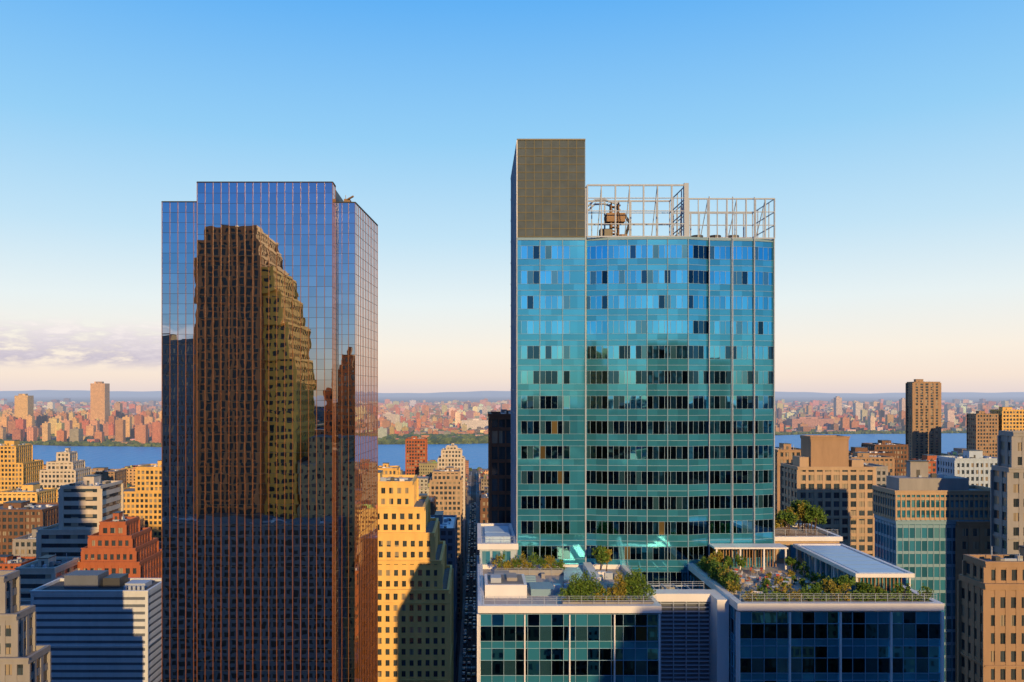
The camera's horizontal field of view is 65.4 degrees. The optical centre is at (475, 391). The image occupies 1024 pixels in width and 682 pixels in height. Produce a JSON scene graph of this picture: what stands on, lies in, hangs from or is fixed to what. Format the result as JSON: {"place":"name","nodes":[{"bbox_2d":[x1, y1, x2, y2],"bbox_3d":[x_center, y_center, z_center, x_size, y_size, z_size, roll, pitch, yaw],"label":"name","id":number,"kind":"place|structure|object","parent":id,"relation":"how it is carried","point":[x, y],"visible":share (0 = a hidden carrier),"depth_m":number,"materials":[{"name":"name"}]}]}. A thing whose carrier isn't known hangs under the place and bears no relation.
{"place":"outdoors","nodes":[
{"label":"outdoors","id":0,"kind":"place"},
{"bbox_2d":[0,555,35,569],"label":"apartment building","id":1,"kind":"structure","parent":0,"point":[9,562],"depth_m":376.92,"materials":[{"name":"orange brick"}]},
{"bbox_2d":[0,440,43,491],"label":"golden corner tower","id":2,"kind":"structure","parent":0,"point":[19,466],"depth_m":652.00,"materials":[{"name":"yellow brick"}]},
{"bbox_2d":[0,570,50,681],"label":"grey gothic apartment building","id":3,"kind":"structure","parent":0,"point":[24,657],"depth_m":152.17,"materials":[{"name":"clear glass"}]},
{"bbox_2d":[0,500,57,554],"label":"brown brick block","id":4,"kind":"structure","parent":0,"point":[19,518],"depth_m":420.00,"materials":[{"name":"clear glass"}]},
{"bbox_2d":[0,483,57,503],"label":"yellow brick block","id":5,"kind":"structure","parent":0,"point":[33,492],"depth_m":507.95,"materials":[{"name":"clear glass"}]},
{"bbox_2d":[12,526,46,555],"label":"grey brick loft building","id":6,"kind":"structure","parent":0,"point":[24,545],"depth_m":389.80,"materials":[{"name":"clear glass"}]},
{"bbox_2d":[26,448,91,488],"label":"cream setback tower","id":7,"kind":"structure","parent":0,"point":[66,466],"depth_m":603.70,"materials":[{"name":"beige stone"}]},
{"bbox_2d":[36,475,123,559],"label":"white slotted office building","id":8,"kind":"structure","parent":0,"point":[87,504],"depth_m":330.30,"materials":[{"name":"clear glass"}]},
{"bbox_2d":[92,467,126,487],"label":"tan brick block","id":9,"kind":"structure","parent":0,"point":[106,473],"depth_m":708.20,"materials":[{"name":"brown brick"}]},
{"bbox_2d":[77,511,161,577],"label":"red brick ziggurat building","id":10,"kind":"structure","parent":0,"point":[118,542],"depth_m":302.40,"materials":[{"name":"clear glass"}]},
{"bbox_2d":[121,465,141,486],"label":"city block buildings","id":11,"kind":"structure","parent":0,"point":[131,475],"depth_m":878.64,"materials":[{"name":"concrete"}]},
{"bbox_2d":[124,460,161,540],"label":"golden brick apartment tower","id":12,"kind":"structure","parent":0,"point":[143,498],"depth_m":520.00,"materials":[{"name":"yellow brick"}]},
{"bbox_2d":[405,436,426,475],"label":"red brick apartment tower","id":13,"kind":"structure","parent":0,"point":[415,450],"depth_m":899.80,"materials":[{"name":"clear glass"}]},
{"bbox_2d":[417,475,430,495],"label":"city block buildings","id":14,"kind":"structure","parent":0,"point":[424,481],"depth_m":744.33,"materials":[{"name":"concrete"}]},
{"bbox_2d":[419,493,435,514],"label":"dark loft building","id":15,"kind":"structure","parent":0,"point":[432,499],"depth_m":462.18,"materials":[{"name":"grey brick"}]},
{"bbox_2d":[419,460,436,476],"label":"city block buildings","id":16,"kind":"structure","parent":0,"point":[426,468],"depth_m":853.50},
{"bbox_2d":[429,466,462,619],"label":"grey apartment building","id":17,"kind":"structure","parent":0,"point":[446,486],"depth_m":559.80,"materials":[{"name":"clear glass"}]},
{"bbox_2d":[437,443,464,573],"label":"cream crowned tower","id":18,"kind":"structure","parent":0,"point":[451,454],"depth_m":699.80,"materials":[{"name":"stone"}]},
{"bbox_2d":[465,467,466,519],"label":"city block buildings","id":19,"kind":"structure","parent":0,"point":[465,494],"depth_m":995.85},
{"bbox_2d":[458,472,477,681],"bbox_3d":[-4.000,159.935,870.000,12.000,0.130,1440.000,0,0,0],"label":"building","id":20,"kind":"structure","parent":0,"point":[471,632],"depth_m":600.45,"materials":[{"name":"concrete"}]},
{"bbox_2d":[463,475,479,589],"bbox_3d":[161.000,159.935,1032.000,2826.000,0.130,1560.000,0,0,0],"label":"city block pavement","id":21,"kind":"structure","parent":0,"point":[478,512],"depth_m":1145.80,"materials":[{"name":"concrete"}]},
{"bbox_2d":[480,493,487,522],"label":"brick street building","id":22,"kind":"structure","parent":0,"point":[483,507],"depth_m":479.70,"materials":[{"name":"brown brick"}]},
{"bbox_2d":[480,469,487,492],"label":"city block buildings","id":23,"kind":"structure","parent":0,"point":[484,484],"depth_m":778.25,"materials":[{"name":"concrete"}]},
{"bbox_2d":[488,409,510,522],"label":"dark brown glass tower","id":24,"kind":"structure","parent":0,"point":[499,467],"depth_m":180.00,"materials":[{"name":"glass"}]},
{"bbox_2d":[33,433,966,470],"bbox_3d":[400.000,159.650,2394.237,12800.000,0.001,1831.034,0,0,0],"label":"river water","id":25,"kind":"structure","parent":0,"point":[120,457],"depth_m":2168.81,"materials":[{"name":"blue liquid"}]},
{"bbox_2d":[0,396,1023,681],"bbox_3d":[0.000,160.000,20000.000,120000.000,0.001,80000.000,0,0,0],"label":"ground","id":26,"kind":"structure","parent":0,"point":[498,398],"depth_m":19227.07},
{"bbox_2d":[14,553,79,599],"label":"white low office building","id":27,"kind":"structure","parent":26,"relation":"on","point":[42,570],"depth_m":283.00,"materials":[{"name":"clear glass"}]},
{"bbox_2d":[29,578,161,681],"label":"blue grey office block","id":28,"kind":"structure","parent":26,"relation":"on","point":[106,634],"depth_m":229.80,"materials":[{"name":"stone"}]},
{"bbox_2d":[64,570,151,589],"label":"rooftop plant units","id":29,"kind":"object","parent":28,"relation":"on","point":[87,578],"visible":0.88,"depth_m":237.00,"materials":[{"name":"metal"}]},
{"bbox_2d":[161,181,377,681],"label":"smoked glass office tower","id":30,"kind":"structure","parent":26,"relation":"on","point":[269,431],"depth_m":150.00,"materials":[{"name":"glass"}]},
{"bbox_2d":[378,463,399,474],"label":"cream and red stepped tower","id":31,"kind":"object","parent":26,"relation":"on","point":[386,468],"visible":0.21,"depth_m":502.00,"materials":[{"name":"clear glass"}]},
{"bbox_2d":[378,470,452,681],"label":"golden stepped art deco building","id":32,"kind":"structure","parent":26,"relation":"on","point":[415,607],"depth_m":250.48,"materials":[{"name":"yellow brick"}]},
{"bbox_2d":[430,511,456,681],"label":"white roofed loft building","id":33,"kind":"structure","parent":26,"relation":"on","point":[448,529],"depth_m":379.93,"materials":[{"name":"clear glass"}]},
{"bbox_2d":[0,403,988,470],"bbox_3d":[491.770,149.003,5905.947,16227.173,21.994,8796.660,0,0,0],"label":"distant trees","id":34,"kind":"object","parent":26,"relation":"on","point":[461,438],"visible":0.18,"depth_m":2469.73,"materials":[{"name":"green plant"}]},
{"bbox_2d":[0,382,1023,443],"bbox_3d":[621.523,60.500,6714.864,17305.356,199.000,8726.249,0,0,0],"label":"distant city","id":35,"kind":"object","parent":26,"relation":"on","point":[26,417],"visible":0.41,"depth_m":3410.07},
{"bbox_2d":[872,460,989,681],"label":"glass and stone office building","id":36,"kind":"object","parent":26,"relation":"on","point":[931,529],"visible":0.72,"depth_m":220.12,"materials":[{"name":"glass"}]},
{"bbox_2d":[0,390,1023,395],"bbox_3d":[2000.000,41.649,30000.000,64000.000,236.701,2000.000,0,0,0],"label":"distant hills","id":37,"kind":"structure","parent":0,"point":[145,393],"depth_m":30038.64,"materials":[{"name":"blue plant"}]},
{"bbox_2d":[0,0,1023,393],"label":"sky","id":38,"kind":"structure","parent":0,"point":[886,137],"materials":[{"name":"blue"}]},
{"bbox_2d":[477,523,943,681],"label":"podium office building","id":39,"kind":"structure","parent":0,"point":[711,630],"depth_m":100.00,"materials":[{"name":"blue-teal glass"},{"name":"white metal"},{"name":"pale aluminium"}]},
{"bbox_2d":[496,568,562,574],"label":"terrace railing","id":40,"kind":"object","parent":39,"relation":"on","point":[530,568],"visible":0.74,"depth_m":118.88,"materials":[{"name":"metal"}]},
{"bbox_2d":[531,555,543,567],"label":"terrace shrub","id":41,"kind":"object","parent":39,"relation":"on","point":[533,560],"visible":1,"depth_m":119.59,"materials":[{"name":"green plant"}]},
{"bbox_2d":[558,586,570,599],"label":"terrace shrub","id":42,"kind":"object","parent":39,"relation":"on","point":[565,594],"visible":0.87,"depth_m":101.98,"materials":[{"name":"green plant"}]},
{"bbox_2d":[482,596,655,604],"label":"terrace railing","id":43,"kind":"object","parent":39,"relation":"on","point":[581,600],"visible":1,"depth_m":100.38,"materials":[{"name":"metal"}]},
{"bbox_2d":[567,574,579,599],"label":"terrace shrub","id":44,"kind":"object","parent":39,"relation":"on","point":[571,587],"visible":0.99,"depth_m":101.47,"materials":[{"name":"green plant"}]},
{"bbox_2d":[574,573,585,599],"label":"terrace shrub","id":45,"kind":"object","parent":39,"relation":"on","point":[583,585],"visible":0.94,"depth_m":101.53,"materials":[{"name":"green plant"}]},
{"bbox_2d":[578,570,594,599],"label":"terrace shrub","id":46,"kind":"object","parent":39,"relation":"on","point":[587,585],"visible":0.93,"depth_m":101.70,"materials":[{"name":"green plant"}]},
{"bbox_2d":[584,570,603,599],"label":"terrace shrub","id":47,"kind":"object","parent":39,"relation":"on","point":[595,586],"visible":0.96,"depth_m":101.72,"materials":[{"name":"green plant"}]},
{"bbox_2d":[591,545,609,570],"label":"terrace tree","id":48,"kind":"object","parent":39,"relation":"on","point":[600,555],"visible":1,"depth_m":119.11,"materials":[{"name":"green plant"}]},
{"bbox_2d":[594,585,608,599],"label":"terrace shrub","id":49,"kind":"object","parent":39,"relation":"on","point":[601,590],"visible":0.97,"depth_m":101.78,"materials":[{"name":"green plant"}]},
{"bbox_2d":[606,587,620,599],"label":"terrace shrub","id":50,"kind":"object","parent":39,"relation":"on","point":[614,595],"visible":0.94,"depth_m":101.83,"materials":[{"name":"green plant"}]},
{"bbox_2d":[611,570,627,599],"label":"terrace shrub","id":51,"kind":"object","parent":39,"relation":"on","point":[618,578],"visible":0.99,"depth_m":101.65,"materials":[{"name":"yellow plant"}]},
{"bbox_2d":[618,574,634,599],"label":"terrace shrub","id":52,"kind":"object","parent":39,"relation":"on","point":[627,594],"visible":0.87,"depth_m":102.13,"materials":[{"name":"green plant"}]},
{"bbox_2d":[625,567,641,599],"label":"terrace shrub","id":53,"kind":"object","parent":39,"relation":"on","point":[633,576],"visible":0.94,"depth_m":101.92,"materials":[{"name":"green plant"}]},
{"bbox_2d":[629,565,646,599],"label":"terrace shrub","id":54,"kind":"object","parent":39,"relation":"on","point":[638,594],"visible":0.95,"depth_m":101.75,"materials":[{"name":"green plant"}]},
{"bbox_2d":[639,583,655,599],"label":"terrace shrub","id":55,"kind":"object","parent":39,"relation":"on","point":[650,590],"visible":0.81,"depth_m":102.14,"materials":[{"name":"green plant"}]},
{"bbox_2d":[511,139,787,588],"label":"teal glass office tower","id":56,"kind":"structure","parent":39,"relation":"on","point":[643,402],"depth_m":124.00,"materials":[{"name":"green glass"}]},
{"bbox_2d":[648,581,703,588],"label":"terrace railing","id":57,"kind":"object","parent":39,"relation":"on","point":[681,583],"visible":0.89,"depth_m":108.29,"materials":[{"name":"metal"}]},
{"bbox_2d":[710,549,724,562],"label":"terrace tree","id":58,"kind":"object","parent":39,"relation":"on","point":[719,554],"visible":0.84,"depth_m":120.97,"materials":[{"name":"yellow plant"}]},
{"bbox_2d":[723,555,733,567],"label":"terrace tree","id":59,"kind":"object","parent":39,"relation":"on","point":[729,561],"visible":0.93,"depth_m":119.78,"materials":[{"name":"green plant"}]},
{"bbox_2d":[723,573,740,589],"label":"terrace shrub","id":60,"kind":"object","parent":39,"relation":"on","point":[736,579],"visible":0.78,"depth_m":107.06,"materials":[{"name":"green plant"}]},
{"bbox_2d":[726,580,742,594],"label":"terrace shrub","id":61,"kind":"object","parent":39,"relation":"on","point":[731,587],"visible":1,"depth_m":105.89,"materials":[{"name":"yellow plant"}]},
{"bbox_2d":[735,554,746,572],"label":"terrace tree","id":62,"kind":"object","parent":39,"relation":"on","point":[742,562],"visible":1,"depth_m":119.95,"materials":[{"name":"green plant"}]},
{"bbox_2d":[741,589,756,600],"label":"terrace shrub","id":63,"kind":"object","parent":39,"relation":"on","point":[748,595],"visible":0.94,"depth_m":101.66,"materials":[{"name":"green plant"}]},
{"bbox_2d":[762,587,774,600],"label":"terrace shrub","id":64,"kind":"object","parent":39,"relation":"on","point":[767,597],"visible":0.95,"depth_m":101.80,"materials":[{"name":"green plant"}]},
{"bbox_2d":[769,591,785,600],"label":"terrace shrub","id":65,"kind":"object","parent":39,"relation":"on","point":[776,595],"visible":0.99,"depth_m":101.50,"materials":[{"name":"green plant"}]},
{"bbox_2d":[775,517,785,534],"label":"terrace tree","id":66,"kind":"object","parent":39,"relation":"on","point":[778,522],"visible":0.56,"depth_m":130.59,"materials":[{"name":"green plant"}]},
{"bbox_2d":[776,509,798,535],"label":"terrace tree","id":67,"kind":"object","parent":39,"relation":"on","point":[788,517],"visible":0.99,"depth_m":129.65,"materials":[{"name":"green plant"}]},
{"bbox_2d":[781,582,796,599],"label":"terrace shrub","id":68,"kind":"object","parent":39,"relation":"on","point":[789,589],"visible":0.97,"depth_m":101.72,"materials":[{"name":"green plant"}]},
{"bbox_2d":[785,556,795,567],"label":"terrace tree","id":69,"kind":"object","parent":39,"relation":"on","point":[789,561],"visible":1,"depth_m":120.09,"materials":[{"name":"green plant"}]},
{"bbox_2d":[790,500,801,528],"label":"terrace tree","id":70,"kind":"object","parent":39,"relation":"on","point":[794,505],"visible":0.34,"depth_m":137.20,"materials":[{"name":"green plant"}]},
{"bbox_2d":[790,588,803,600],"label":"terrace shrub","id":71,"kind":"object","parent":39,"relation":"on","point":[798,593],"visible":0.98,"depth_m":101.56,"materials":[{"name":"green plant"}]},
{"bbox_2d":[796,500,807,532],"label":"terrace tree","id":72,"kind":"object","parent":39,"relation":"on","point":[801,509],"visible":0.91,"depth_m":133.32,"materials":[{"name":"green plant"}]},
{"bbox_2d":[798,561,809,577],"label":"terrace shrub","id":73,"kind":"object","parent":39,"relation":"on","point":[802,567],"visible":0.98,"depth_m":117.70,"materials":[{"name":"green plant"}]},
{"bbox_2d":[800,584,811,600],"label":"terrace shrub","id":74,"kind":"object","parent":39,"relation":"on","point":[804,591],"visible":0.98,"depth_m":101.51,"materials":[{"name":"green plant"}]},
{"bbox_2d":[775,529,837,535],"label":"terrace railing","id":75,"kind":"object","parent":39,"relation":"on","point":[806,530],"visible":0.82,"depth_m":127.58,"materials":[{"name":"metal"}]},
{"bbox_2d":[806,571,817,581],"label":"terrace shrub","id":76,"kind":"object","parent":39,"relation":"on","point":[813,577],"visible":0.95,"depth_m":114.77,"materials":[{"name":"green plant"}]},
{"bbox_2d":[805,505,819,533],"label":"terrace tree","id":77,"kind":"object","parent":39,"relation":"on","point":[809,517],"visible":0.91,"depth_m":132.02,"materials":[{"name":"green plant"}]},
{"bbox_2d":[809,505,822,533],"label":"terrace tree","id":78,"kind":"object","parent":39,"relation":"on","point":[817,511],"visible":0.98,"depth_m":131.30,"materials":[{"name":"green plant"}]},
{"bbox_2d":[809,582,822,594],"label":"terrace tree","id":79,"kind":"object","parent":39,"relation":"on","point":[812,585],"visible":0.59,"depth_m":103.78,"materials":[{"name":"green plant"}]},
{"bbox_2d":[806,511,827,528],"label":"terrace tree","id":80,"kind":"object","parent":39,"relation":"on","point":[823,519],"visible":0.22,"depth_m":133.85,"materials":[{"name":"green plant"}]},
{"bbox_2d":[810,586,823,600],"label":"terrace shrub","id":81,"kind":"object","parent":39,"relation":"on","point":[819,592],"visible":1,"depth_m":101.62,"materials":[{"name":"green plant"}]},
{"bbox_2d":[818,592,830,600],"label":"terrace shrub","id":82,"kind":"object","parent":39,"relation":"on","point":[824,596],"visible":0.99,"depth_m":101.59,"materials":[{"name":"green plant"}]},
{"bbox_2d":[820,579,841,597],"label":"terrace tree","id":83,"kind":"object","parent":39,"relation":"on","point":[826,589],"visible":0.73,"depth_m":103.26,"materials":[{"name":"green plant"}]},
{"bbox_2d":[828,584,839,599],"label":"terrace shrub","id":84,"kind":"object","parent":39,"relation":"on","point":[833,589],"visible":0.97,"depth_m":101.69,"materials":[{"name":"green plant"}]},
{"bbox_2d":[833,575,855,598],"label":"terrace tree","id":85,"kind":"object","parent":39,"relation":"on","point":[842,579],"visible":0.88,"depth_m":103.80,"materials":[{"name":"green plant"}]},
{"bbox_2d":[839,583,850,600],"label":"terrace shrub","id":86,"kind":"object","parent":39,"relation":"on","point":[846,598],"visible":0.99,"depth_m":101.71,"materials":[{"name":"green plant"}]},
{"bbox_2d":[793,544,914,597],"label":"rooftop pavilion","id":87,"kind":"structure","parent":39,"relation":"on","point":[834,560],"depth_m":111.20,"materials":[{"name":"white metal"}]},
{"bbox_2d":[852,589,866,600],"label":"terrace shrub","id":88,"kind":"object","parent":39,"relation":"on","point":[861,596],"visible":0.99,"depth_m":101.64,"materials":[{"name":"green plant"}]},
{"bbox_2d":[856,581,871,591],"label":"terrace tree","id":89,"kind":"object","parent":39,"relation":"on","point":[862,585],"visible":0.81,"depth_m":102.96,"materials":[{"name":"green plant"}]},
{"bbox_2d":[861,588,872,600],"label":"terrace shrub","id":90,"kind":"object","parent":39,"relation":"on","point":[868,595],"visible":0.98,"depth_m":101.53,"materials":[{"name":"green plant"}]},
{"bbox_2d":[870,582,879,600],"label":"terrace shrub","id":91,"kind":"object","parent":39,"relation":"on","point":[872,593],"visible":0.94,"depth_m":101.60,"materials":[{"name":"green plant"}]},
{"bbox_2d":[882,590,895,600],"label":"terrace shrub","id":92,"kind":"object","parent":39,"relation":"on","point":[889,597],"visible":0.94,"depth_m":101.47,"materials":[{"name":"green plant"}]},
{"bbox_2d":[891,582,902,600],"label":"terrace shrub","id":93,"kind":"object","parent":39,"relation":"on","point":[895,593],"visible":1,"depth_m":101.69,"materials":[{"name":"green plant"}]},
{"bbox_2d":[896,582,911,600],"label":"terrace shrub","id":94,"kind":"object","parent":39,"relation":"on","point":[903,589],"visible":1,"depth_m":101.60,"materials":[{"name":"green plant"}]},
{"bbox_2d":[917,583,933,600],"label":"terrace shrub","id":95,"kind":"object","parent":39,"relation":"on","point":[928,594],"visible":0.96,"depth_m":101.56,"materials":[{"name":"green plant"}]},
{"bbox_2d":[775,443,800,516],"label":"tan brick tower","id":96,"kind":"structure","parent":0,"point":[785,452],"depth_m":400.00,"materials":[{"name":"beige brick"}]},
{"bbox_2d":[780,463,876,556],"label":"beige concrete tower","id":97,"kind":"structure","parent":0,"point":[842,497],"depth_m":299.80,"materials":[{"name":"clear concrete"}]},
{"bbox_2d":[792,435,863,466],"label":"tower plant room","id":98,"kind":"object","parent":97,"relation":"on","point":[824,450],"visible":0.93,"depth_m":303.80,"materials":[{"name":"beige concrete"}]},
{"bbox_2d":[849,452,894,475],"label":"apartment building","id":99,"kind":"structure","parent":0,"point":[888,461],"depth_m":499.80,"materials":[{"name":"brick"}]},
{"bbox_2d":[849,447,894,458],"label":"brown block building","id":100,"kind":"structure","parent":0,"point":[864,449],"depth_m":607.08,"materials":[{"name":"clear brick"}]},
{"bbox_2d":[864,463,887,484],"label":"tan brick tower","id":101,"kind":"structure","parent":0,"point":[881,472],"depth_m":449.80,"materials":[{"name":"beige brick"}]},
{"bbox_2d":[861,440,907,475],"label":"dark brick tower","id":102,"kind":"structure","parent":0,"point":[899,450],"depth_m":649.80,"materials":[{"name":"brown brick"}]},
{"bbox_2d":[906,379,940,459],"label":"brown residential tower","id":103,"kind":"structure","parent":0,"point":[923,417],"depth_m":899.70,"materials":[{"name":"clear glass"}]},
{"bbox_2d":[910,454,937,473],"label":"red brick block","id":104,"kind":"structure","parent":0,"point":[931,458],"depth_m":547.32,"materials":[{"name":"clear brick"}]},
{"bbox_2d":[941,451,962,455],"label":"city block buildings","id":105,"kind":"structure","parent":0,"point":[953,453],"depth_m":900.50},
{"bbox_2d":[936,450,996,487],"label":"building","id":106,"kind":"structure","parent":0,"point":[974,466],"depth_m":419.94,"materials":[{"name":"clear concrete"}]},
{"bbox_2d":[967,411,998,456],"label":"paired apartment tower","id":107,"kind":"structure","parent":0,"point":[982,429],"depth_m":800.00,"materials":[{"name":"beige concrete"}]},
{"bbox_2d":[957,545,1023,681],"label":"ornate stone building","id":108,"kind":"structure","parent":0,"point":[990,617],"depth_m":160.34,"materials":[{"name":"beige stone"}]},
{"bbox_2d":[990,431,1023,553],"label":"pale stone apartment tower","id":109,"kind":"structure","parent":0,"point":[1007,504],"depth_m":200.60,"materials":[{"name":"grey stone"}]},
{"bbox_2d":[990,407,1023,430],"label":"paired apartment tower","id":110,"kind":"structure","parent":0,"point":[1010,419],"depth_m":799.89,"materials":[{"name":"yellow concrete"}]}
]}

